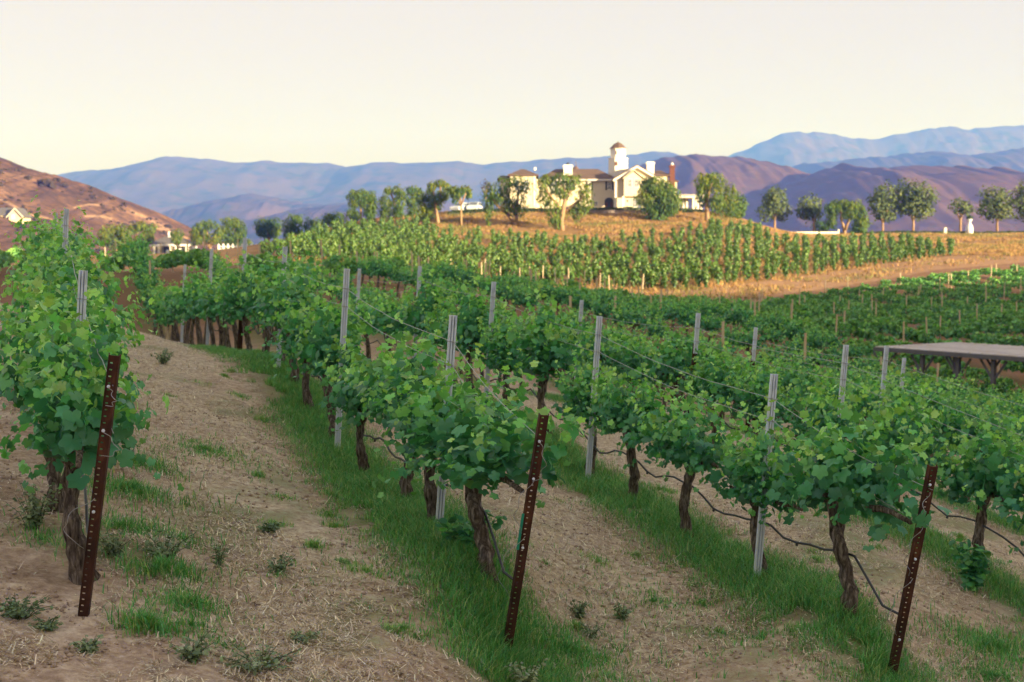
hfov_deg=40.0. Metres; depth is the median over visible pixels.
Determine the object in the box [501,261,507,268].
staked vine
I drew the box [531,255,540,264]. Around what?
staked vine
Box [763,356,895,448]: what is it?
grapevine
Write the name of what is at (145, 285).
grapevine
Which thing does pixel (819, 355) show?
grapevine
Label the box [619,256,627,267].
staked vine
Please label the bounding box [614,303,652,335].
grapevine
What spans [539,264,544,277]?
staked vine
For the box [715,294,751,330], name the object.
grapevine
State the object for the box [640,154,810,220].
brown hill
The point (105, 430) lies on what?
end post
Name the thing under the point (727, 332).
grapevine
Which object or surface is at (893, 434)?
grapevine
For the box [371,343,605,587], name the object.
grapevine
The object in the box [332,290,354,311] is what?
grapevine
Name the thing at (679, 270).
staked vine
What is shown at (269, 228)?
tree
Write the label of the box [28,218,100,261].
grapevine
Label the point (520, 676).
weed
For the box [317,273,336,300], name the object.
grapevine
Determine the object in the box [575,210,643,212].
retaining wall
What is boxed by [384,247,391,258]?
staked vine
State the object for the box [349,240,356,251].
staked vine
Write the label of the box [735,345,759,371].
grapevine
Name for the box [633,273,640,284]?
staked vine
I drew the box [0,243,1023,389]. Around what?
distant vines
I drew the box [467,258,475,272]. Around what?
staked vine
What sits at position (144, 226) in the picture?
pepper tree
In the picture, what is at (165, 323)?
grapevine
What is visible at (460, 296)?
grapevine
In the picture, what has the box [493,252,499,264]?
staked vine
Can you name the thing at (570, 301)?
vineyard stake
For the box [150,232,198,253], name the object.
veranda house
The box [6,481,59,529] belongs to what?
weed
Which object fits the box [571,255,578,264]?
staked vine
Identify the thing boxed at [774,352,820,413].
grapevine
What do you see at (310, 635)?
weed
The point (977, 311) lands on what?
vineyard stake
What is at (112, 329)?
grapevine
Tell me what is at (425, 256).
staked vine
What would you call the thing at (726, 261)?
staked vine
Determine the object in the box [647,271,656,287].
staked vine
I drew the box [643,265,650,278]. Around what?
staked vine
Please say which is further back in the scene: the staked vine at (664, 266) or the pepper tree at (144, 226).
the pepper tree at (144, 226)
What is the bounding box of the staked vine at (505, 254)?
[501,251,508,261]
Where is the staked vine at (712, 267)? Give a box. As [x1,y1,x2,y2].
[708,262,715,277]
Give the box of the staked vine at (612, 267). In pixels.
[609,262,618,278]
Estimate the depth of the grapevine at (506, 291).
47.85 m
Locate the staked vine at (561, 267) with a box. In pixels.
[558,264,565,282]
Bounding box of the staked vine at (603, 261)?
[600,258,606,269]
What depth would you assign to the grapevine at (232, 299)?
23.22 m
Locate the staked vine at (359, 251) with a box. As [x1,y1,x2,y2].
[356,247,363,257]
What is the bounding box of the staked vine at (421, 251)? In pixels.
[416,248,424,265]
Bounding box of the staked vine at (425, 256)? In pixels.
[421,252,428,266]
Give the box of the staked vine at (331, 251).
[326,246,334,255]
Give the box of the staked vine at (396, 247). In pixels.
[393,243,399,253]
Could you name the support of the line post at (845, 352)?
on the ground at (118, 658)
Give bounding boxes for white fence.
[218,244,255,248]
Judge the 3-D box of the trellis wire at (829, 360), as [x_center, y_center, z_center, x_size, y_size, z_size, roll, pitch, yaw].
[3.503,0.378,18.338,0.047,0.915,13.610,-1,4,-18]
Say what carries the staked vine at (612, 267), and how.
on the ground at (118, 658)
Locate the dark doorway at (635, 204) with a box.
[634,199,640,207]
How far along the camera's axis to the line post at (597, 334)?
16.48 m
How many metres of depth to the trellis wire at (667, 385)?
14.38 m
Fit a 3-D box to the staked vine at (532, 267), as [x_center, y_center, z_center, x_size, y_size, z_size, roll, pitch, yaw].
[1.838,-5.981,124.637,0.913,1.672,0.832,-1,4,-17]
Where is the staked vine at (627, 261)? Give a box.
[624,253,632,271]
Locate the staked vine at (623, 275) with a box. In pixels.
[619,267,627,286]
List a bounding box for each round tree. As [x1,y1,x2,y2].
[754,184,793,227]
[794,191,824,231]
[866,179,902,230]
[890,177,940,230]
[947,197,975,230]
[974,184,1020,230]
[1011,178,1023,221]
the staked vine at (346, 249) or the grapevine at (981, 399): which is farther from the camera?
the staked vine at (346, 249)
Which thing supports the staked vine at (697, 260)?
on the ground at (118, 658)
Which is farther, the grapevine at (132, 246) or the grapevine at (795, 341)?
the grapevine at (132, 246)
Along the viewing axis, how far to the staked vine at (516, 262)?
133.87 m
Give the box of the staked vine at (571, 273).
[566,265,575,278]
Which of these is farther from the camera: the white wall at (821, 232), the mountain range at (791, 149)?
the mountain range at (791, 149)
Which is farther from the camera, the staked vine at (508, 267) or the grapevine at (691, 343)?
the staked vine at (508, 267)
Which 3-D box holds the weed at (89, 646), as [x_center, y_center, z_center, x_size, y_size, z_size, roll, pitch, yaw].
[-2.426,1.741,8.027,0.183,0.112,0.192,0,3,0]
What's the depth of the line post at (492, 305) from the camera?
20.33 m
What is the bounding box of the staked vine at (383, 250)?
[378,247,388,261]
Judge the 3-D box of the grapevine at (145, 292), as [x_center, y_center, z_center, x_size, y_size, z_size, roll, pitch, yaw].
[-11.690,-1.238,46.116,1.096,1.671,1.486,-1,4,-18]
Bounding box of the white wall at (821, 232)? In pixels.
[797,229,838,233]
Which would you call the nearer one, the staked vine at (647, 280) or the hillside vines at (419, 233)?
the staked vine at (647, 280)
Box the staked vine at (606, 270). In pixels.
[603,268,610,279]
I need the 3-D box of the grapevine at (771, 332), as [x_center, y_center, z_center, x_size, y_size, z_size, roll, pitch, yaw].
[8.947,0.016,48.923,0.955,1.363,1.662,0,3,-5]
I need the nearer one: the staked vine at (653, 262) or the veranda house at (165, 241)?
the staked vine at (653, 262)
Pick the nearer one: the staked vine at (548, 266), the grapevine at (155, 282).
the grapevine at (155, 282)
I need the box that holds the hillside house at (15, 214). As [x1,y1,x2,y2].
[0,207,32,222]
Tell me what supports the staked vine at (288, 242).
on the ground at (118, 658)
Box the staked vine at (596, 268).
[590,258,600,277]
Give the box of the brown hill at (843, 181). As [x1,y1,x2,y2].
[753,163,1023,232]
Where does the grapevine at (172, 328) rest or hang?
on the ground at (118, 658)
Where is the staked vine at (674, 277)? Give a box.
[669,270,678,287]
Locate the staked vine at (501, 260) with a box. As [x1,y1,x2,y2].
[497,256,504,266]
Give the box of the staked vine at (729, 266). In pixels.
[726,262,732,276]
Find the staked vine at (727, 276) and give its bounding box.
[724,271,730,282]
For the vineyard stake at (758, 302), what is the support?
on the ground at (118, 658)
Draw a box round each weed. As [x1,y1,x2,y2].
[0,593,56,619]
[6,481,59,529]
[28,615,63,631]
[69,634,103,654]
[98,530,133,556]
[137,529,194,557]
[150,348,173,364]
[168,630,215,662]
[210,544,229,567]
[214,639,302,675]
[257,521,282,532]
[264,550,295,573]
[287,629,321,644]
[433,509,506,547]
[504,656,547,681]
[568,598,587,618]
[580,622,603,639]
[612,601,633,619]
[948,538,990,591]
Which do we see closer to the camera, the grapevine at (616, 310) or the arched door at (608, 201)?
the grapevine at (616, 310)
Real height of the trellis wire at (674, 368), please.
1.303 m
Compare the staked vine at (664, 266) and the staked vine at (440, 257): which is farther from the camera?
the staked vine at (664, 266)
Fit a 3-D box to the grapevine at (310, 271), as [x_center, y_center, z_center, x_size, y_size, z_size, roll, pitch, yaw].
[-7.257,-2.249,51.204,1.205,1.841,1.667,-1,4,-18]
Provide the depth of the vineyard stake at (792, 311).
59.12 m
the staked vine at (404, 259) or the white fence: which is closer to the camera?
the staked vine at (404, 259)
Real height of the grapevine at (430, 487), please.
1.665 m
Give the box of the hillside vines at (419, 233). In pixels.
[258,215,954,276]
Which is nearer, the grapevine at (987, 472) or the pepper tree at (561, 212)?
the grapevine at (987, 472)
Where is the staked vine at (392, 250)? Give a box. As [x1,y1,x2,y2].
[386,247,395,257]
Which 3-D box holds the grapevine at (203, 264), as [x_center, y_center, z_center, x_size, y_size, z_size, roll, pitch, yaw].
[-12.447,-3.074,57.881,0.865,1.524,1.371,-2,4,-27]
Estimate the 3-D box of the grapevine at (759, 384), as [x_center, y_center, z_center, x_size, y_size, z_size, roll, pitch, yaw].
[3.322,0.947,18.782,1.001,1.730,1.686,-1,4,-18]
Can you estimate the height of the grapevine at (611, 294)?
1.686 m
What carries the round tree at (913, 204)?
on the ground at (118, 658)
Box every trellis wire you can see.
[66,228,112,385]
[188,251,541,440]
[189,263,543,480]
[366,279,931,489]
[367,290,932,527]
[591,314,1022,435]
[604,329,1023,456]
[767,354,1011,417]
[770,343,1022,405]
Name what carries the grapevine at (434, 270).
on the ground at (118, 658)
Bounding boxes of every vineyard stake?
[149,260,151,314]
[163,294,167,339]
[203,236,206,275]
[237,239,238,269]
[320,239,322,270]
[411,254,413,293]
[569,296,571,314]
[659,290,661,322]
[721,322,723,362]
[754,299,755,315]
[758,293,759,311]
[791,303,792,319]
[803,333,806,366]
[835,314,837,336]
[903,321,904,341]
[936,363,938,381]
[941,292,942,306]
[976,303,977,319]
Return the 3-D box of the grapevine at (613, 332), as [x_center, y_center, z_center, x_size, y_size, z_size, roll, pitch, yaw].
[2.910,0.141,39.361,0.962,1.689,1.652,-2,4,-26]
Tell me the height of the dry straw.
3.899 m
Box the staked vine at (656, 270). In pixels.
[653,266,660,282]
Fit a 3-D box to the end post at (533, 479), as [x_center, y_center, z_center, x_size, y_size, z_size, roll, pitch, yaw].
[0.023,1.494,9.825,0.220,2.108,0.121,5,19,-9]
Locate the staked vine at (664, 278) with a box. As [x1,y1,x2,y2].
[661,274,668,288]
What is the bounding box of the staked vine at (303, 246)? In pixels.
[300,241,307,256]
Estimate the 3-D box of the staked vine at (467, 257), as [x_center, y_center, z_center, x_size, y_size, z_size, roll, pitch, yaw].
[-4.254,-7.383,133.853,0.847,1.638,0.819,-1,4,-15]
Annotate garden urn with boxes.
[966,215,972,232]
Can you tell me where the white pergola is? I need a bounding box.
[679,194,703,208]
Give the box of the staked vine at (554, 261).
[552,256,558,266]
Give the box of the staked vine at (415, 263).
[413,256,417,266]
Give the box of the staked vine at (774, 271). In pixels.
[771,265,776,275]
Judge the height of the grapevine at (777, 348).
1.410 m
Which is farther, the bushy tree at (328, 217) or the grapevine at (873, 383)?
the bushy tree at (328, 217)
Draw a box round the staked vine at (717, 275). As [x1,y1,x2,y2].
[713,266,721,283]
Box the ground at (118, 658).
[0,212,1023,681]
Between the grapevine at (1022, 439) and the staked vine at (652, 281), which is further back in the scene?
the staked vine at (652, 281)
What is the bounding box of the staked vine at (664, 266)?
[660,264,667,275]
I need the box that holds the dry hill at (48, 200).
[0,158,224,254]
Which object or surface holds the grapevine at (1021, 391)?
on the ground at (118, 658)
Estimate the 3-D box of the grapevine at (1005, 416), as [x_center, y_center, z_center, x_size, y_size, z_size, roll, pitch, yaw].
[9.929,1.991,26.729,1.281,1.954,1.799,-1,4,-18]
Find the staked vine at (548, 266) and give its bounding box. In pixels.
[544,262,551,278]
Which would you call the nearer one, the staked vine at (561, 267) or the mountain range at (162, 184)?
the staked vine at (561, 267)
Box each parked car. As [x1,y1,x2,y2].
[450,203,468,210]
[466,202,481,209]
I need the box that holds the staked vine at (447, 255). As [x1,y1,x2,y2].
[444,252,452,264]
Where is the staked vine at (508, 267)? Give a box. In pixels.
[504,262,511,274]
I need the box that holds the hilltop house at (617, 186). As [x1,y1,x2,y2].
[497,142,678,208]
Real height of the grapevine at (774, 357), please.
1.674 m
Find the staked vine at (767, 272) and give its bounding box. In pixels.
[761,264,771,279]
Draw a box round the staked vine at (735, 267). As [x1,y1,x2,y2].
[732,264,738,279]
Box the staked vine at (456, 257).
[454,254,460,266]
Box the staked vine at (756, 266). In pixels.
[751,260,759,277]
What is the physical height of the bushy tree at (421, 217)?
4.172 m
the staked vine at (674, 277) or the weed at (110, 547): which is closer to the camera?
the weed at (110, 547)
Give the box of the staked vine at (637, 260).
[634,256,640,274]
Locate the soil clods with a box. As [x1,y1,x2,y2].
[0,389,1022,681]
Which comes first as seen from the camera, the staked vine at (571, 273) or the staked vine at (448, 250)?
the staked vine at (571, 273)
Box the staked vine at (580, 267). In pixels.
[575,265,583,279]
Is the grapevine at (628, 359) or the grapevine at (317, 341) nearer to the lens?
the grapevine at (317, 341)
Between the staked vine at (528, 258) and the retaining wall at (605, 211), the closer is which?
the staked vine at (528, 258)
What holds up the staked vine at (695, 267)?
on the ground at (118, 658)
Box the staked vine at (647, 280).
[644,275,650,287]
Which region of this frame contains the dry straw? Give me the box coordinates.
[0,302,1023,681]
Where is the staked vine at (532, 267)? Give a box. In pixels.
[527,264,537,277]
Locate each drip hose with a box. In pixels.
[82,474,91,538]
[213,326,517,582]
[365,340,897,614]
[549,376,1023,556]
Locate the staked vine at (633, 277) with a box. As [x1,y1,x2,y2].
[628,267,637,286]
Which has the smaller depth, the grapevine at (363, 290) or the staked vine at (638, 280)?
the grapevine at (363, 290)
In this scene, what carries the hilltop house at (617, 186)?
on the ground at (118, 658)
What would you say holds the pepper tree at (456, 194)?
on the ground at (118, 658)
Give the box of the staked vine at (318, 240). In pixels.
[312,236,320,249]
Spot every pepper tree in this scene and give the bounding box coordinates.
[96,223,132,250]
[128,221,158,251]
[169,228,185,248]
[188,219,226,249]
[219,216,253,248]
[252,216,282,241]
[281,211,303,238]
[345,189,379,219]
[377,184,407,219]
[405,185,422,216]
[413,179,452,223]
[447,185,472,225]
[479,173,533,225]
[534,172,594,230]
[633,175,684,219]
[692,170,727,221]
[719,182,740,217]
[823,199,868,233]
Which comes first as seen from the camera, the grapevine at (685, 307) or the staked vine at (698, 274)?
the grapevine at (685, 307)
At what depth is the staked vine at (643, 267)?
135.88 m
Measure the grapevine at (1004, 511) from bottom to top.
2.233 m
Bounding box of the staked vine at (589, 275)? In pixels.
[585,267,593,283]
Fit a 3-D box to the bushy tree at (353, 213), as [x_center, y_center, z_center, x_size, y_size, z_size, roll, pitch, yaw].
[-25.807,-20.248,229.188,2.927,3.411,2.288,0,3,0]
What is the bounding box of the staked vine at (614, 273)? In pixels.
[611,270,618,280]
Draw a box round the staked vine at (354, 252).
[351,248,356,256]
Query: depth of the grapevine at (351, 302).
29.29 m
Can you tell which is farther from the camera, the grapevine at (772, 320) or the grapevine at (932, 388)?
the grapevine at (772, 320)
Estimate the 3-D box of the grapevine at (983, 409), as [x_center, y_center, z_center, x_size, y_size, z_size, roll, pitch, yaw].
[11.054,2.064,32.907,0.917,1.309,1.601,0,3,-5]
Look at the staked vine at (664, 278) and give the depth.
129.02 m
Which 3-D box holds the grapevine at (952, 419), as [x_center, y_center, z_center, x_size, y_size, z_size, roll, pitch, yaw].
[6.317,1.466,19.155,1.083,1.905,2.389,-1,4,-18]
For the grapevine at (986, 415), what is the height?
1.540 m
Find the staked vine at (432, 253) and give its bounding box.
[428,247,436,264]
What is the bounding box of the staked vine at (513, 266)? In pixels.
[510,264,517,276]
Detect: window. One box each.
[164,247,169,252]
[605,182,613,189]
[628,179,631,186]
[634,179,638,186]
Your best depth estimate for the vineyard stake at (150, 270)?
47.87 m
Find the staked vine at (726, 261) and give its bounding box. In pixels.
[722,256,730,273]
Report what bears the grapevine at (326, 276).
on the ground at (118, 658)
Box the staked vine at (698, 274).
[695,268,702,286]
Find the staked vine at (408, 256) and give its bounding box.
[405,253,410,265]
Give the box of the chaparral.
[0,157,172,254]
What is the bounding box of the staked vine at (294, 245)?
[289,238,297,255]
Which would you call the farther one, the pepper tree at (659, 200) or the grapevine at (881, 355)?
the pepper tree at (659, 200)
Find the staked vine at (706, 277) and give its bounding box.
[702,271,709,287]
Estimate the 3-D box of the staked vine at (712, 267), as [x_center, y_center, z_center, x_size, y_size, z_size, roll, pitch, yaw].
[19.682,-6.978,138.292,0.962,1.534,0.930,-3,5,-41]
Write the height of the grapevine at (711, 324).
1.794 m
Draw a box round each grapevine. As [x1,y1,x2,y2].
[0,231,138,348]
[0,256,127,363]
[0,270,154,512]
[0,272,183,584]
[1,195,93,284]
[3,234,157,409]
[11,209,93,284]
[12,200,117,308]
[14,233,101,311]
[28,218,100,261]
[41,218,88,245]
[118,235,149,275]
[119,230,155,278]
[122,234,148,278]
[124,243,155,282]
[129,257,167,285]
[130,247,158,276]
[130,271,164,317]
[134,270,161,299]
[137,283,173,333]
[139,278,163,325]
[139,285,167,337]
[144,299,180,338]
[152,288,180,340]
[154,285,182,341]
[154,296,185,340]
[157,282,186,342]
[159,277,203,343]
[164,272,220,345]
[165,290,205,344]
[173,256,223,344]
[179,268,215,345]
[188,255,230,346]
[192,267,249,348]
[197,249,259,349]
[199,249,216,268]
[203,248,222,282]
[205,260,230,275]
[209,259,289,350]
[213,241,310,352]
[233,237,342,383]
[252,266,298,361]
[258,265,360,409]
[273,274,377,439]
[287,251,301,270]
[296,251,322,278]
[297,254,329,301]
[307,265,334,299]
[315,283,484,499]
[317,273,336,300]
[318,338,395,473]
[322,267,356,308]
[331,278,354,300]
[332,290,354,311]
[336,283,380,335]
[341,291,390,358]
[344,350,521,523]
[349,255,371,288]
[349,287,363,304]
[353,281,379,303]
[355,254,377,288]
[361,279,390,307]
[361,289,412,357]
[364,251,393,287]
[368,281,416,351]
[369,256,395,293]
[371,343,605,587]
[380,262,410,295]
[384,287,411,342]
[385,261,460,341]
[391,266,415,295]
[401,265,422,297]
[410,263,443,297]
[420,291,483,388]
[422,267,508,388]
[424,273,450,301]
[429,258,444,281]
[433,256,458,279]
[436,275,462,296]
[444,257,465,284]
[451,256,478,294]
[451,283,476,305]
[459,332,497,377]
[467,271,488,289]
[476,316,512,382]
[477,273,504,306]
[477,299,552,411]
[484,289,519,320]
[491,271,520,301]
[496,271,527,314]
[497,269,519,304]
[498,304,525,326]
[499,280,603,436]
[504,271,529,307]
[507,285,542,320]
[508,305,547,334]
[518,275,543,311]
[530,291,555,319]
[531,271,564,304]
[547,282,571,313]
[548,305,596,387]
[551,338,632,474]
[552,306,576,325]
[554,305,593,328]
[557,313,644,375]
[559,283,590,311]
[568,290,607,321]
[581,282,609,320]
[583,321,607,340]
[586,353,692,498]
[589,291,618,334]
[591,286,623,321]
[596,355,750,536]
[599,307,671,399]
[602,294,629,327]
[606,290,632,310]
[606,318,635,341]
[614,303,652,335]
[616,326,654,345]
[623,287,647,313]
[630,320,714,414]
[638,304,676,348]
[639,380,668,411]
[643,297,663,320]
[644,334,672,392]
[653,295,676,327]
[655,297,683,338]
[659,384,687,412]
[662,328,689,350]
[666,296,701,336]
[667,331,747,448]
[674,295,693,327]
[679,326,713,349]
[685,291,709,321]
[685,301,727,341]
[698,298,728,335]
[698,341,750,425]
[699,331,746,362]
[704,395,826,576]
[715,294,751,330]
[720,319,749,354]
[724,321,773,361]
[724,346,802,435]
[724,355,792,429]
[729,301,752,331]
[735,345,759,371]
[741,314,766,340]
[741,356,787,421]
[743,350,793,371]
[747,311,767,328]
[752,382,951,617]
[754,343,841,439]
[758,340,792,363]
[760,322,786,346]
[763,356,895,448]
[765,305,793,346]
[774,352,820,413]
[779,310,805,349]
[779,332,810,358]
[782,348,819,374]
[799,318,820,352]
[801,344,831,368]
[806,324,834,365]
[806,361,891,452]
[811,357,855,386]
[816,326,850,363]
[819,351,859,372]
[822,340,850,361]
[822,362,872,402]
[834,363,873,388]
[839,338,867,360]
[843,366,959,510]
[847,369,923,410]
[848,353,877,371]
[851,365,881,380]
[852,368,880,419]
[857,365,953,463]
[859,354,888,369]
[860,366,898,388]
[864,358,898,378]
[869,350,895,361]
[873,365,918,386]
[875,356,907,376]
[893,354,914,374]
[893,369,919,385]
[898,367,933,384]
[905,379,967,464]
[907,380,941,398]
[908,394,1023,575]
[909,378,1023,506]
[912,372,955,397]
[929,392,979,414]
[934,367,954,384]
[939,388,1023,453]
[942,366,987,399]
[942,387,974,454]
[948,383,978,404]
[956,406,1011,433]
[962,464,1023,562]
[963,401,999,422]
[965,372,984,392]
[969,391,1018,417]
[973,386,1004,406]
[978,382,1013,406]
[979,430,1023,481]
[980,372,1016,397]
[998,397,1023,438]
[998,399,1023,419]
[1000,417,1023,462]
[1004,384,1023,413]
[1004,390,1023,409]
[1007,383,1023,397]
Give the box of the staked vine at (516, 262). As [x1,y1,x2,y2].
[514,255,523,273]
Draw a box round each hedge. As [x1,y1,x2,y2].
[447,206,704,214]
[839,230,1023,233]
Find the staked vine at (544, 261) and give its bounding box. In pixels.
[538,256,546,264]
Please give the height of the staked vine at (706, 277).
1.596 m
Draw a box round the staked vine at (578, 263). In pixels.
[574,260,583,275]
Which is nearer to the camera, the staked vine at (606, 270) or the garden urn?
the staked vine at (606, 270)
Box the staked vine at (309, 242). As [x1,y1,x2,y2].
[307,240,314,256]
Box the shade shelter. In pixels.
[873,342,1023,388]
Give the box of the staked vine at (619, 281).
[616,277,621,287]
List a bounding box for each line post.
[62,209,69,255]
[76,270,87,320]
[180,264,186,342]
[206,249,213,345]
[237,238,246,349]
[276,246,287,366]
[334,269,349,447]
[356,269,360,307]
[412,266,421,357]
[435,315,457,521]
[484,282,495,405]
[573,300,583,390]
[585,316,602,477]
[687,313,700,418]
[745,327,757,432]
[753,374,777,576]
[837,345,848,424]
[879,345,888,406]
[900,358,905,391]
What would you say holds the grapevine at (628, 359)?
on the ground at (118, 658)
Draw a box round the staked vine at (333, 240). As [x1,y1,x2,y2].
[329,236,337,247]
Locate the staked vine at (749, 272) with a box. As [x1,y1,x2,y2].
[745,265,751,278]
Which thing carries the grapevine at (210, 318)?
on the ground at (118, 658)
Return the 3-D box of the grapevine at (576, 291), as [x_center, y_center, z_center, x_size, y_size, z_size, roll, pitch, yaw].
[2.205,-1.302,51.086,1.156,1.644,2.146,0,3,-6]
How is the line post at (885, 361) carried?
on the ground at (118, 658)
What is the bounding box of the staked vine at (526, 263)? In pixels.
[523,261,530,275]
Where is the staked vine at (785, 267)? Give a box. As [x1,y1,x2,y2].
[780,261,790,276]
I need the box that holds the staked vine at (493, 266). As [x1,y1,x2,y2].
[491,264,496,277]
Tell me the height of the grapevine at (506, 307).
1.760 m
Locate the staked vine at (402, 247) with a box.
[398,244,407,253]
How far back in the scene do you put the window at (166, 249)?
299.28 m
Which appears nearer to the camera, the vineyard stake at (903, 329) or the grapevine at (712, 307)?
the grapevine at (712, 307)
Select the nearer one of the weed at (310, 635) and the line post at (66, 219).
the weed at (310, 635)
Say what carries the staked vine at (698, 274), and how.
on the ground at (118, 658)
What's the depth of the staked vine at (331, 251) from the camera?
121.39 m
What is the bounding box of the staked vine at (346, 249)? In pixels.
[341,241,351,256]
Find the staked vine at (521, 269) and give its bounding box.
[517,264,526,277]
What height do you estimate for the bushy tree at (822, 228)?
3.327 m
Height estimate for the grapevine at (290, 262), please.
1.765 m
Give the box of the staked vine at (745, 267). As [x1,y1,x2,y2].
[740,263,750,279]
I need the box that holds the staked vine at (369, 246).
[364,241,375,259]
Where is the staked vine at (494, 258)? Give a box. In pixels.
[491,255,497,264]
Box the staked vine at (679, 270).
[676,262,684,282]
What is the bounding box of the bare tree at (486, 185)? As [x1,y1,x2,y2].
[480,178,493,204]
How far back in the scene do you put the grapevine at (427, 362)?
13.03 m
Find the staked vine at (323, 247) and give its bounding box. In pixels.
[318,243,327,258]
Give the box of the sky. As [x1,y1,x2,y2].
[0,0,1023,174]
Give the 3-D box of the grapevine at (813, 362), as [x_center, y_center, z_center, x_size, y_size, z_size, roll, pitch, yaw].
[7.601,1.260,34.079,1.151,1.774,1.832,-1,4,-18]
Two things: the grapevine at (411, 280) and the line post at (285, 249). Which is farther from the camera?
the grapevine at (411, 280)
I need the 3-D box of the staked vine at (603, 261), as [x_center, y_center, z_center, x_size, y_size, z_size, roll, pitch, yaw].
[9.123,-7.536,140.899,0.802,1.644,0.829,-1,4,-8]
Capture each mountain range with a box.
[58,151,677,212]
[727,125,1023,166]
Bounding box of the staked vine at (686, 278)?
[681,268,690,287]
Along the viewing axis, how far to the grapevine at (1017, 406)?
36.23 m
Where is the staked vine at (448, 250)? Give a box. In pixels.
[444,247,452,259]
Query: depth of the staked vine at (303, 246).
131.34 m
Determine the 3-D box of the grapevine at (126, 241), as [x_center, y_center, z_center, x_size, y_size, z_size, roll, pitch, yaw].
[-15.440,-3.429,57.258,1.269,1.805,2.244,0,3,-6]
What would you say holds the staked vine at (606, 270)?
on the ground at (118, 658)
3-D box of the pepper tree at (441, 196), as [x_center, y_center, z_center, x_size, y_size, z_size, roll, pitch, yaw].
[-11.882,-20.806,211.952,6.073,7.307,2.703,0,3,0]
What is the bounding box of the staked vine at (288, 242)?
[285,240,291,254]
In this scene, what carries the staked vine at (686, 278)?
on the ground at (118, 658)
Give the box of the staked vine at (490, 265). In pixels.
[487,259,494,274]
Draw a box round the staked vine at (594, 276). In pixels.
[592,272,596,282]
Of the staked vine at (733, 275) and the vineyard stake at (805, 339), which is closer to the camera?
the vineyard stake at (805, 339)
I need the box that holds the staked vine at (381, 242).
[377,237,386,250]
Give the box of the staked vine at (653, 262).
[650,256,658,271]
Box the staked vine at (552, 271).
[550,266,559,281]
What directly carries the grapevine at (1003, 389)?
on the ground at (118, 658)
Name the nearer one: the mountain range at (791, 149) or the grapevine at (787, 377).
the grapevine at (787, 377)
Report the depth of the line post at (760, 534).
12.52 m
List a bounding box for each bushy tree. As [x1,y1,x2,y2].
[299,216,324,231]
[319,211,348,226]
[345,206,361,222]
[418,201,435,220]
[731,194,748,218]
[810,220,829,231]
[848,220,872,232]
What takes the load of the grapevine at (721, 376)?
on the ground at (118, 658)
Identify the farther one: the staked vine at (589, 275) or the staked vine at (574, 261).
the staked vine at (574, 261)
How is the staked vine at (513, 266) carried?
on the ground at (118, 658)
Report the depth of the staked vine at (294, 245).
136.06 m
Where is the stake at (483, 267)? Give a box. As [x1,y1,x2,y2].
[480,262,487,274]
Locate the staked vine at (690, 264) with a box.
[688,260,694,278]
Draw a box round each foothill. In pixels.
[161,193,495,236]
[218,204,393,244]
[792,147,1023,173]
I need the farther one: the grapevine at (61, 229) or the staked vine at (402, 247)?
the staked vine at (402, 247)
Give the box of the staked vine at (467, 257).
[463,255,469,265]
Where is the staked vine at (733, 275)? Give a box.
[731,273,736,282]
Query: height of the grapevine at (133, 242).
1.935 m
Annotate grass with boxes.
[1,342,1023,681]
[287,209,1023,299]
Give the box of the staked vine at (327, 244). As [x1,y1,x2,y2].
[325,243,329,256]
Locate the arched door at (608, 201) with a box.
[605,198,612,207]
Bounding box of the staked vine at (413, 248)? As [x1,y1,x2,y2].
[410,246,416,255]
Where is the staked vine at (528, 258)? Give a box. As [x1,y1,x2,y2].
[525,255,532,266]
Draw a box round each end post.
[63,353,120,616]
[497,413,548,649]
[887,464,937,677]
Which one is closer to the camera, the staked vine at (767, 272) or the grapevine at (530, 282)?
the grapevine at (530, 282)
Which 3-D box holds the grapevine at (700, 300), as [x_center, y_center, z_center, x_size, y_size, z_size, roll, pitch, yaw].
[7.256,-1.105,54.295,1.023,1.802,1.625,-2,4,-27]
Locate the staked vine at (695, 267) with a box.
[691,263,699,284]
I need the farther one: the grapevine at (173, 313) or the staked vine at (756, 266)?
the staked vine at (756, 266)
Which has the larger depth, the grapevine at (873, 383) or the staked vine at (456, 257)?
the staked vine at (456, 257)
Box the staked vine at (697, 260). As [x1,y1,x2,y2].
[695,258,701,271]
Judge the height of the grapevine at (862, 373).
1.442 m
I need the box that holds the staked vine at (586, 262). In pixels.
[582,256,589,267]
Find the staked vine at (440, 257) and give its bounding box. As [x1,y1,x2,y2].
[436,253,443,262]
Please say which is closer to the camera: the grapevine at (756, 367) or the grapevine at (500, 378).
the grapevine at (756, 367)
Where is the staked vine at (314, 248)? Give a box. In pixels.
[310,246,315,256]
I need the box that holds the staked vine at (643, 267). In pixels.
[641,264,646,276]
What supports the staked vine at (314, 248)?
on the ground at (118, 658)
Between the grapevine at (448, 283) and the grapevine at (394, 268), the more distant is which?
the grapevine at (394, 268)
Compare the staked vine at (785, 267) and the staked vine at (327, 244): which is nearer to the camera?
the staked vine at (327, 244)
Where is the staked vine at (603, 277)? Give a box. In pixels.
[599,272,606,285]
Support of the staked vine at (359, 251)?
on the ground at (118, 658)
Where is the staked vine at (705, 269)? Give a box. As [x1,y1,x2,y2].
[702,267,710,282]
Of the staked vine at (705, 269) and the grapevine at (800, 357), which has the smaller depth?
the grapevine at (800, 357)
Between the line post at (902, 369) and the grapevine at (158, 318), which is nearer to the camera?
the line post at (902, 369)
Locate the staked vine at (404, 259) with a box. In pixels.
[400,254,409,265]
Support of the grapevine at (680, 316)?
on the ground at (118, 658)

